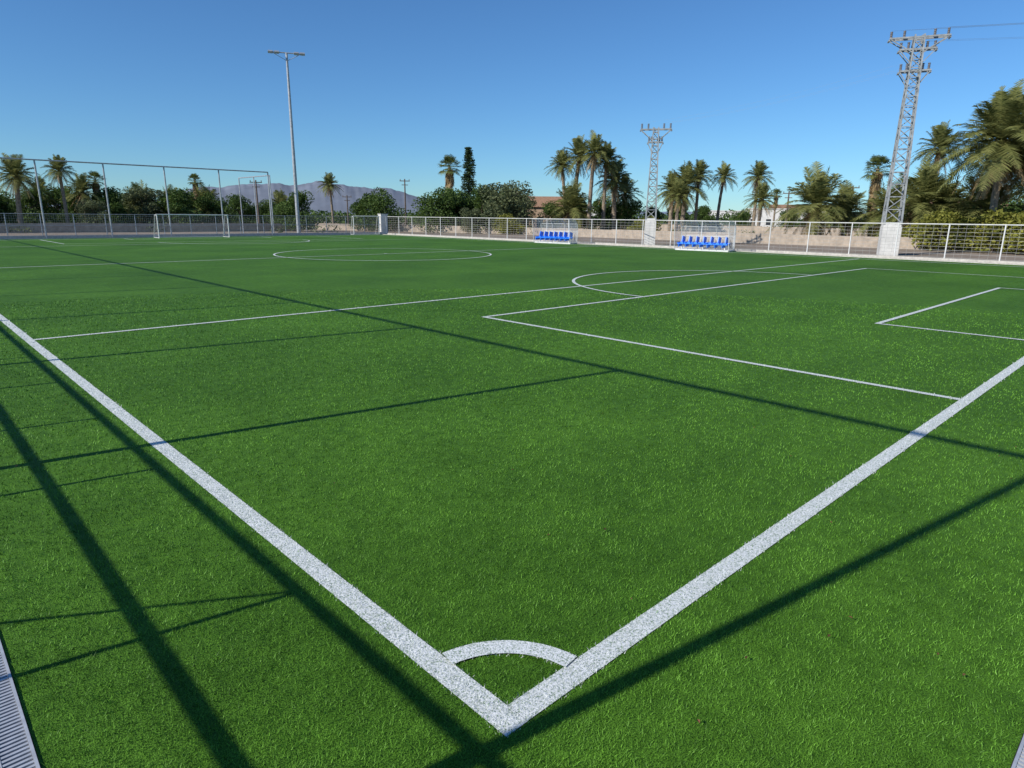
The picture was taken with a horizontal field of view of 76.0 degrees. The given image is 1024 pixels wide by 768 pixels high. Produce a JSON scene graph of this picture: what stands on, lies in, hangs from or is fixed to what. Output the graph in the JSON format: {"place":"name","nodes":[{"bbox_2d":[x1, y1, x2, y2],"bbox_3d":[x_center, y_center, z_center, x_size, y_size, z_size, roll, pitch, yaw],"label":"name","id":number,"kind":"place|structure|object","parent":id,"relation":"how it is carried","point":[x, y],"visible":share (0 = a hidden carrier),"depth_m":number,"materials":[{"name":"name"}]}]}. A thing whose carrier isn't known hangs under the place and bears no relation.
{"place":"outdoors","nodes":[
{"label":"outdoors","id":0,"kind":"place"},
{"bbox_2d":[160,181,425,214],"bbox_3d":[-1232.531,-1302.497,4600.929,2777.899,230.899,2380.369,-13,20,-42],"label":"mountains","id":1,"kind":"structure","parent":0,"point":[322,202],"depth_m":4134.60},
{"bbox_2d":[0,212,1023,261],"bbox_3d":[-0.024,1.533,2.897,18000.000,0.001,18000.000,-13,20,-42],"label":"ground","id":2,"kind":"structure","parent":0,"point":[949,254],"depth_m":56.74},
{"bbox_2d":[0,190,26,222],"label":"leafy tree","id":3,"kind":"object","parent":2,"relation":"on","point":[4,200],"visible":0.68,"depth_m":82.93,"materials":[{"name":"green plant"}]},
{"bbox_2d":[0,153,46,222],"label":"date palm tree","id":4,"kind":"object","parent":2,"relation":"on","point":[15,169],"visible":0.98,"depth_m":76.98,"materials":[{"name":"green plant"}]},
{"bbox_2d":[7,187,60,222],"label":"leafy tree","id":5,"kind":"object","parent":2,"relation":"on","point":[30,203],"visible":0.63,"depth_m":81.47,"materials":[{"name":"green plant"}]},
{"bbox_2d":[20,175,60,215],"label":"date palm tree","id":6,"kind":"object","parent":2,"relation":"on","point":[42,185],"visible":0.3,"depth_m":86.77,"materials":[{"name":"green plant"}]},
{"bbox_2d":[35,186,81,222],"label":"leafy tree","id":7,"kind":"object","parent":2,"relation":"on","point":[54,210],"visible":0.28,"depth_m":89.06,"materials":[{"name":"green plant"}]},
{"bbox_2d":[40,155,78,222],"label":"date palm tree","id":8,"kind":"object","parent":2,"relation":"on","point":[59,167],"visible":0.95,"depth_m":79.83,"materials":[{"name":"green plant"}]},
{"bbox_2d":[53,187,103,222],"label":"leafy tree","id":9,"kind":"object","parent":2,"relation":"on","point":[72,210],"visible":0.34,"depth_m":86.45,"materials":[{"name":"green plant"}]},
{"bbox_2d":[61,172,103,222],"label":"date palm tree","id":10,"kind":"object","parent":2,"relation":"on","point":[81,184],"visible":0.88,"depth_m":84.69,"materials":[{"name":"green plant"}]},
{"bbox_2d":[74,199,111,222],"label":"leafy tree","id":11,"kind":"object","parent":2,"relation":"on","point":[90,209],"visible":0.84,"depth_m":80.11,"materials":[{"name":"green plant"}]},
{"bbox_2d":[84,171,106,219],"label":"fan palm tree","id":12,"kind":"object","parent":2,"relation":"on","point":[95,175],"visible":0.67,"depth_m":85.92,"materials":[{"name":"green plant"}]},
{"bbox_2d":[91,186,139,222],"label":"leafy tree","id":13,"kind":"object","parent":2,"relation":"on","point":[114,198],"visible":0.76,"depth_m":86.57,"materials":[{"name":"green plant"}]},
{"bbox_2d":[120,180,163,222],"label":"tree","id":14,"kind":"object","parent":2,"relation":"on","point":[133,184],"visible":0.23,"depth_m":91.91,"materials":[{"name":"green plant"}]},
{"bbox_2d":[121,186,168,222],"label":"leafy tree","id":15,"kind":"object","parent":2,"relation":"on","point":[147,204],"visible":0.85,"depth_m":90.64,"materials":[{"name":"green plant"}]},
{"bbox_2d":[0,223,296,232],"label":"field wall","id":16,"kind":"structure","parent":2,"relation":"on","point":[116,228],"depth_m":75.22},
{"bbox_2d":[151,184,194,222],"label":"date palm tree","id":17,"kind":"object","parent":2,"relation":"on","point":[164,211],"visible":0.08,"depth_m":93.94,"materials":[{"name":"green plant"}]},
{"bbox_2d":[154,187,206,222],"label":"leafy tree","id":18,"kind":"object","parent":2,"relation":"on","point":[177,199],"visible":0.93,"depth_m":90.90,"materials":[{"name":"green plant"}]},
{"bbox_2d":[187,173,201,212],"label":"fan palm tree","id":19,"kind":"object","parent":2,"relation":"on","point":[194,176],"visible":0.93,"depth_m":97.28,"materials":[{"name":"green plant"}]},
{"bbox_2d":[187,182,227,222],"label":"tree","id":20,"kind":"object","parent":2,"relation":"on","point":[202,188],"visible":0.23,"depth_m":97.24,"materials":[{"name":"green plant"}]},
{"bbox_2d":[193,192,235,222],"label":"leafy tree","id":21,"kind":"object","parent":2,"relation":"on","point":[203,202],"visible":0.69,"depth_m":96.37,"materials":[{"name":"green plant"}]},
{"bbox_2d":[221,193,257,222],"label":"leafy tree","id":22,"kind":"object","parent":2,"relation":"on","point":[234,202],"visible":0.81,"depth_m":96.22,"materials":[{"name":"green plant"}]},
{"bbox_2d":[251,199,278,222],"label":"leafy tree","id":23,"kind":"object","parent":2,"relation":"on","point":[264,208],"visible":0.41,"depth_m":101.09,"materials":[{"name":"green plant"}]},
{"bbox_2d":[265,189,287,204],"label":"date palm tree","id":24,"kind":"object","parent":2,"relation":"on","point":[278,197],"visible":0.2,"depth_m":103.79,"materials":[{"name":"green plant"}]},
{"bbox_2d":[264,201,291,222],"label":"leafy tree","id":25,"kind":"object","parent":2,"relation":"on","point":[279,211],"visible":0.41,"depth_m":95.58,"materials":[{"name":"green plant"}]},
{"bbox_2d":[280,190,318,231],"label":"leafy tree","id":26,"kind":"object","parent":2,"relation":"on","point":[289,209],"visible":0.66,"depth_m":84.28,"materials":[{"name":"green plant"}]},
{"bbox_2d":[318,172,343,223],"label":"date palm tree","id":27,"kind":"object","parent":2,"relation":"on","point":[328,181],"visible":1,"depth_m":96.60,"materials":[{"name":"green plant"}]},
{"bbox_2d":[348,198,377,229],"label":"leafy tree","id":28,"kind":"object","parent":2,"relation":"on","point":[358,209],"visible":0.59,"depth_m":91.72,"materials":[{"name":"green plant"}]},
{"bbox_2d":[358,187,406,229],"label":"leafy tree","id":29,"kind":"object","parent":2,"relation":"on","point":[376,203],"visible":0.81,"depth_m":89.01,"materials":[{"name":"green plant"}]},
{"bbox_2d":[378,214,387,233],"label":"gate pillar","id":30,"kind":"structure","parent":2,"relation":"on","point":[383,221],"depth_m":76.43,"materials":[{"name":"concrete"}]},
{"bbox_2d":[9,219,767,233],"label":"dry scrub","id":31,"kind":"object","parent":2,"relation":"on","point":[281,230],"visible":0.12,"depth_m":79.75,"materials":[{"name":"grey plant"}]},
{"bbox_2d":[411,186,462,230],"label":"leafy tree","id":32,"kind":"object","parent":2,"relation":"on","point":[446,204],"visible":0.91,"depth_m":87.39,"materials":[{"name":"green plant"}]},
{"bbox_2d":[7,204,866,227],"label":"distant tree belt","id":33,"kind":"object","parent":2,"relation":"on","point":[316,215],"visible":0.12,"depth_m":136.57,"materials":[{"name":"green plant"}]},
{"bbox_2d":[438,154,462,188],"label":"fan palm tree","id":34,"kind":"object","parent":2,"relation":"on","point":[449,172],"visible":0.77,"depth_m":113.17,"materials":[{"name":"green plant"}]},
{"bbox_2d":[432,188,471,225],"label":"leafy tree","id":35,"kind":"object","parent":2,"relation":"on","point":[463,204],"visible":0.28,"depth_m":91.30,"materials":[{"name":"green plant"}]},
{"bbox_2d":[460,147,476,201],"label":"norfolk pine tree","id":36,"kind":"object","parent":2,"relation":"on","point":[469,173],"visible":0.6,"depth_m":121.35,"materials":[{"name":"green plant"}]},
{"bbox_2d":[460,208,486,232],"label":"leafy tree","id":37,"kind":"object","parent":2,"relation":"on","point":[466,213],"visible":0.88,"depth_m":84.47,"materials":[{"name":"green plant"}]},
{"bbox_2d":[457,184,494,226],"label":"leafy tree","id":38,"kind":"object","parent":2,"relation":"on","point":[477,198],"visible":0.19,"depth_m":90.58,"materials":[{"name":"green plant"}]},
{"bbox_2d":[466,180,534,231],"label":"leafy tree","id":39,"kind":"object","parent":2,"relation":"on","point":[497,204],"visible":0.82,"depth_m":83.81,"materials":[{"name":"green plant"}]},
{"bbox_2d":[492,213,524,233],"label":"shrub","id":40,"kind":"object","parent":2,"relation":"on","point":[512,223],"visible":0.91,"depth_m":81.06,"materials":[{"name":"green plant"}]},
{"bbox_2d":[514,196,538,227],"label":"leafy tree","id":41,"kind":"object","parent":2,"relation":"on","point":[531,207],"visible":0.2,"depth_m":90.99,"materials":[{"name":"green plant"}]},
{"bbox_2d":[527,207,556,227],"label":"walls","id":42,"kind":"structure","parent":2,"relation":"on","point":[539,209],"depth_m":103.03,"materials":[{"name":"paint"}]},
{"bbox_2d":[537,201,566,227],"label":"leafy tree","id":43,"kind":"object","parent":2,"relation":"on","point":[546,212],"visible":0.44,"depth_m":94.24,"materials":[{"name":"green plant"}]},
{"bbox_2d":[544,147,576,227],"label":"date palm tree","id":44,"kind":"object","parent":2,"relation":"on","point":[560,165],"visible":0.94,"depth_m":89.80,"materials":[{"name":"green plant"}]},
{"bbox_2d":[543,179,601,228],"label":"date palm tree","id":45,"kind":"object","parent":2,"relation":"on","point":[573,198],"visible":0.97,"depth_m":87.96,"materials":[{"name":"green plant"}]},
{"bbox_2d":[561,135,601,227],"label":"date palm tree","id":46,"kind":"object","parent":2,"relation":"on","point":[578,140],"visible":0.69,"depth_m":89.05,"materials":[{"name":"green plant"}]},
{"bbox_2d":[575,200,600,228],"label":"leafy tree","id":47,"kind":"object","parent":2,"relation":"on","point":[584,210],"visible":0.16,"depth_m":93.55,"materials":[{"name":"green plant"}]},
{"bbox_2d":[572,130,615,228],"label":"date palm tree","id":48,"kind":"object","parent":2,"relation":"on","point":[594,143],"visible":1,"depth_m":85.78,"materials":[{"name":"green plant"}]},
{"bbox_2d":[585,141,624,229],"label":"date palm tree","id":49,"kind":"object","parent":2,"relation":"on","point":[606,167],"visible":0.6,"depth_m":88.75,"materials":[{"name":"green plant"}]},
{"bbox_2d":[591,196,621,228],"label":"leafy tree","id":50,"kind":"object","parent":2,"relation":"on","point":[597,208],"visible":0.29,"depth_m":98.69,"materials":[{"name":"green plant"}]},
{"bbox_2d":[592,158,637,228],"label":"date palm tree","id":51,"kind":"object","parent":2,"relation":"on","point":[613,185],"visible":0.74,"depth_m":91.05,"materials":[{"name":"green plant"}]},
{"bbox_2d":[600,197,642,229],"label":"leafy tree","id":52,"kind":"object","parent":2,"relation":"on","point":[632,208],"visible":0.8,"depth_m":94.44,"materials":[{"name":"green plant"}]},
{"bbox_2d":[606,172,645,229],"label":"date palm tree","id":53,"kind":"object","parent":2,"relation":"on","point":[626,194],"visible":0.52,"depth_m":94.16,"materials":[{"name":"green plant"}]},
{"bbox_2d":[626,215,661,230],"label":"shrub","id":54,"kind":"object","parent":2,"relation":"on","point":[640,227],"visible":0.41,"depth_m":80.80,"materials":[{"name":"green plant"}]},
{"bbox_2d":[642,205,663,223],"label":"leafy tree","id":55,"kind":"object","parent":2,"relation":"on","point":[651,210],"visible":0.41,"depth_m":98.77,"materials":[{"name":"green plant"}]},
{"bbox_2d":[640,123,671,244],"bbox_3d":[11.250,-15.838,52.421,2.480,9.330,0.900,3,15,11],"label":"lattice pylon","id":56,"kind":"object","parent":2,"relation":"on","point":[652,232],"visible":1,"depth_m":52.14,"materials":[{"name":"metal"}]},
{"bbox_2d":[309,223,1023,252],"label":"field wall","id":57,"kind":"structure","parent":2,"relation":"on","point":[814,240],"depth_m":69.88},
{"bbox_2d":[651,170,693,230],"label":"date palm tree","id":58,"kind":"object","parent":2,"relation":"on","point":[670,176],"visible":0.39,"depth_m":84.13,"materials":[{"name":"green plant"}]},
{"bbox_2d":[658,178,695,230],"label":"date palm tree","id":59,"kind":"object","parent":2,"relation":"on","point":[680,190],"visible":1,"depth_m":79.99,"materials":[{"name":"green plant"}]},
{"bbox_2d":[666,203,698,224],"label":"leafy tree","id":60,"kind":"object","parent":2,"relation":"on","point":[674,213],"visible":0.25,"depth_m":93.04,"materials":[{"name":"green plant"}]},
{"bbox_2d":[657,160,708,230],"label":"date palm tree","id":61,"kind":"object","parent":2,"relation":"on","point":[688,172],"visible":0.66,"depth_m":82.71,"materials":[{"name":"green plant"}]},
{"bbox_2d":[692,159,715,231],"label":"date palm tree","id":62,"kind":"object","parent":2,"relation":"on","point":[700,166],"visible":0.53,"depth_m":84.80,"materials":[{"name":"green plant"}]},
{"bbox_2d":[692,205,719,224],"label":"leafy tree","id":63,"kind":"object","parent":2,"relation":"on","point":[703,213],"visible":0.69,"depth_m":101.61,"materials":[{"name":"green plant"}]},
{"bbox_2d":[708,161,737,224],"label":"date palm tree","id":64,"kind":"object","parent":2,"relation":"on","point":[724,171],"visible":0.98,"depth_m":86.25,"materials":[{"name":"green plant"}]},
{"bbox_2d":[731,208,755,225],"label":"leafy tree","id":65,"kind":"object","parent":2,"relation":"on","point":[745,216],"visible":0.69,"depth_m":109.47,"materials":[{"name":"green plant"}]},
{"bbox_2d":[740,160,775,225],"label":"date palm tree","id":66,"kind":"object","parent":2,"relation":"on","point":[759,168],"visible":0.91,"depth_m":85.42,"materials":[{"name":"green plant"}]},
{"bbox_2d":[738,181,783,225],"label":"date palm tree","id":67,"kind":"object","parent":2,"relation":"on","point":[761,194],"visible":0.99,"depth_m":80.93,"materials":[{"name":"green plant"}]},
{"bbox_2d":[747,209,803,226],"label":"walls","id":68,"kind":"structure","parent":2,"relation":"on","point":[764,217],"depth_m":132.28,"materials":[{"name":"white paint"}]},
{"bbox_2d":[770,189,781,226],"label":"fan palm tree","id":69,"kind":"object","parent":2,"relation":"on","point":[777,191],"visible":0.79,"depth_m":116.55,"materials":[{"name":"green plant"}]},
{"bbox_2d":[775,209,801,226],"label":"leafy tree","id":70,"kind":"object","parent":2,"relation":"on","point":[792,224],"visible":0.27,"depth_m":107.10,"materials":[{"name":"green plant"}]},
{"bbox_2d":[766,161,861,235],"bbox_3d":[28.360,-16.577,61.274,8.630,8.155,8.180,-9,17,-32],"label":"date palm tree","id":71,"kind":"object","parent":2,"relation":"on","point":[817,192],"visible":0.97,"depth_m":60.46,"materials":[{"name":"green plant"}]},
{"bbox_2d":[813,180,877,235],"bbox_3d":[32.877,-16.733,64.668,6.596,6.576,6.960,6,15,22],"label":"tree","id":72,"kind":"object","parent":2,"relation":"on","point":[843,188],"visible":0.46,"depth_m":63.85,"materials":[{"name":"green plant"}]},
{"bbox_2d":[860,154,895,236],"bbox_3d":[35.327,-18.033,63.821,3.288,8.465,3.496,8,16,28],"label":"fan palm tree","id":73,"kind":"object","parent":2,"relation":"on","point":[877,175],"visible":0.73,"depth_m":63.30,"materials":[{"name":"green plant"}]},
{"bbox_2d":[846,178,923,235],"bbox_3d":[33.973,-15.344,59.285,6.960,6.576,6.596,5,15,18],"label":"date palm tree","id":74,"kind":"object","parent":2,"relation":"on","point":[877,202],"visible":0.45,"depth_m":58.74,"materials":[{"name":"green plant"}]},
{"bbox_2d":[876,27,951,255],"bbox_3d":[24.325,-14.746,40.805,3.280,13.230,1.070,6,15,20],"label":"lattice pylon","id":75,"kind":"object","parent":2,"relation":"on","point":[890,229],"visible":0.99,"depth_m":40.41,"materials":[{"name":"metal"}]},
{"bbox_2d":[902,23,1016,41],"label":"power lines","id":76,"kind":"object","parent":75,"relation":"attached to","point":[973,26],"visible":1,"depth_m":38.20,"materials":[{"name":"metal"}]},
{"bbox_2d":[864,158,970,236],"bbox_3d":[35.320,-15.383,56.883,8.180,8.155,8.630,4,15,13],"label":"date palm tree","id":77,"kind":"object","parent":2,"relation":"on","point":[919,193],"visible":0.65,"depth_m":55.49,"materials":[{"name":"green plant"}]},
{"bbox_2d":[902,212,956,248],"bbox_3d":[32.909,-11.958,51.107,4.684,2.953,4.312,-3,15,-12],"label":"shrub","id":78,"kind":"object","parent":2,"relation":"on","point":[915,228],"visible":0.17,"depth_m":51.01,"materials":[{"name":"green plant"}]},
{"bbox_2d":[897,170,974,230],"bbox_3d":[37.514,-14.956,57.039,7.517,7.103,7.124,9,16,29],"label":"date palm tree","id":79,"kind":"object","parent":2,"relation":"on","point":[956,194],"visible":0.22,"depth_m":55.76,"materials":[{"name":"green plant"}]},
{"bbox_2d":[910,120,966,219],"bbox_3d":[37.850,-17.863,58.688,5.158,10.728,5.461,-1,14,-5],"label":"date palm tree","id":80,"kind":"object","parent":2,"relation":"on","point":[939,134],"visible":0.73,"depth_m":57.42,"materials":[{"name":"green plant"}]},
{"bbox_2d":[914,208,985,250],"bbox_3d":[32.856,-11.477,48.831,4.306,3.157,4.921,-11,18,-39],"label":"shrub","id":81,"kind":"object","parent":2,"relation":"on","point":[942,217],"visible":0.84,"depth_m":48.42,"materials":[{"name":"green plant"}]},
{"bbox_2d":[942,216,988,249],"bbox_3d":[34.392,-11.327,49.097,4.072,2.750,3.370,4,15,14],"label":"shrub","id":82,"kind":"object","parent":2,"relation":"on","point":[980,219],"visible":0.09,"depth_m":48.74,"materials":[{"name":"green plant"}]},
{"bbox_2d":[922,78,1023,216],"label":"date palm tree","id":83,"kind":"object","parent":2,"relation":"on","point":[1002,117],"visible":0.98,"depth_m":46.97,"materials":[{"name":"green plant"}]},
{"bbox_2d":[937,173,1023,220],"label":"date palm tree","id":84,"kind":"object","parent":2,"relation":"on","point":[983,205],"visible":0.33,"depth_m":51.96,"materials":[{"name":"green plant"}]},
{"bbox_2d":[961,208,1023,252],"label":"shrub","id":85,"kind":"object","parent":2,"relation":"on","point":[1000,216],"visible":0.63,"depth_m":45.74,"materials":[{"name":"green plant"}]},
{"bbox_2d":[966,139,1023,210],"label":"date palm tree","id":86,"kind":"object","parent":2,"relation":"on","point":[1016,185],"visible":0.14,"depth_m":49.06,"materials":[{"name":"green plant"}]},
{"bbox_2d":[981,211,1023,252],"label":"shrub","id":87,"kind":"object","parent":2,"relation":"on","point":[1009,218],"visible":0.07,"depth_m":46.01,"materials":[{"name":"green plant"}]},
{"bbox_2d":[986,211,1023,253],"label":"shrub","id":88,"kind":"object","parent":2,"relation":"on","point":[1013,237],"visible":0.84,"depth_m":44.53,"materials":[{"name":"green plant"}]},
{"bbox_2d":[0,234,1023,767],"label":"perimeter pavement","id":89,"kind":"structure","parent":0,"point":[32,740],"depth_m":2.94,"materials":[{"name":"concrete"}]},
{"bbox_2d":[0,157,272,237],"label":"ball stop net frame","id":90,"kind":"object","parent":89,"relation":"on","point":[136,165],"visible":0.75,"depth_m":57.65,"materials":[{"name":"metal"}]},
{"bbox_2d":[0,213,381,238],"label":"perimeter fence","id":91,"kind":"object","parent":89,"relation":"on","point":[139,235],"visible":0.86,"depth_m":61.57,"materials":[{"name":"metal"}]},
{"bbox_2d":[238,175,273,232],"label":"ball stop net frame","id":92,"kind":"object","parent":89,"relation":"on","point":[255,199],"visible":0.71,"depth_m":71.17,"materials":[{"name":"metal"}]},
{"bbox_2d":[268,50,304,232],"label":"floodlight pole","id":93,"kind":"object","parent":89,"relation":"on","point":[276,52],"visible":0.91,"depth_m":68.53,"materials":[{"name":"metal"}]},
{"bbox_2d":[0,235,1023,767],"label":"turf pitch","id":94,"kind":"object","parent":89,"relation":"on","point":[254,267],"visible":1,"depth_m":5.27,"materials":[{"name":"plastic"}]},
{"bbox_2d":[154,214,229,237],"bbox_3d":[-28.919,-14.263,59.164,6.100,2.043,1.565,-13,20,-42],"label":"soccer goal","id":95,"kind":"object","parent":94,"relation":"on","point":[189,224],"visible":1,"depth_m":58.79,"materials":[{"name":"white paint"}]},
{"bbox_2d":[0,235,1023,735],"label":"pitch markings","id":96,"kind":"object","parent":94,"relation":"on","point":[324,575],"visible":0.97,"depth_m":4.03,"materials":[{"name":"paint"}]},
{"bbox_2d":[0,289,1023,767],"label":"turf grass fibres","id":97,"kind":"object","parent":94,"relation":"on","point":[382,729],"visible":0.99,"depth_m":4.46,"materials":[{"name":"plastic"}]},
{"bbox_2d":[0,234,1023,264],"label":"pitch kerb","id":98,"kind":"structure","parent":94,"relation":"on","point":[579,243],"depth_m":51.00,"materials":[{"name":"concrete"}]},
{"bbox_2d":[532,219,577,243],"bbox_3d":[3.541,-12.754,54.645,3.950,2.000,1.250,13,19,41],"label":"team dugout","id":99,"kind":"object","parent":94,"relation":"on","point":[566,237],"visible":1,"depth_m":54.72,"materials":[{"name":"white paint"}]},
{"bbox_2d":[674,220,735,251],"bbox_3d":[13.052,-10.082,44.580,3.950,2.000,1.250,12,19,39],"label":"team dugout","id":100,"kind":"object","parent":94,"relation":"on","point":[697,243],"visible":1,"depth_m":44.66,"materials":[{"name":"white paint"}]},
{"bbox_2d":[0,641,1023,767],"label":"drain channel","id":101,"kind":"object","parent":89,"relation":"on","point":[17,749],"visible":1,"depth_m":2.78,"materials":[{"name":"metal"}]},
{"bbox_2d":[386,216,1023,263],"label":"perimeter fence","id":102,"kind":"object","parent":89,"relation":"on","point":[848,254],"visible":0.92,"depth_m":44.02,"materials":[{"name":"metal"}]},
{"bbox_2d":[0,0,1023,211],"label":"sky","id":103,"kind":"structure","parent":0,"point":[381,91],"materials":[{"name":"blue"}]},
{"bbox_2d":[529,196,561,206],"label":"roof","id":104,"kind":"structure","parent":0,"point":[540,200],"depth_m":104.57,"materials":[{"name":"tile"}]},
{"bbox_2d":[997,195,1023,212],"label":"leafy tree","id":105,"kind":"object","parent":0,"point":[1020,203],"visible":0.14,"depth_m":65.59,"materials":[{"name":"green plant"}]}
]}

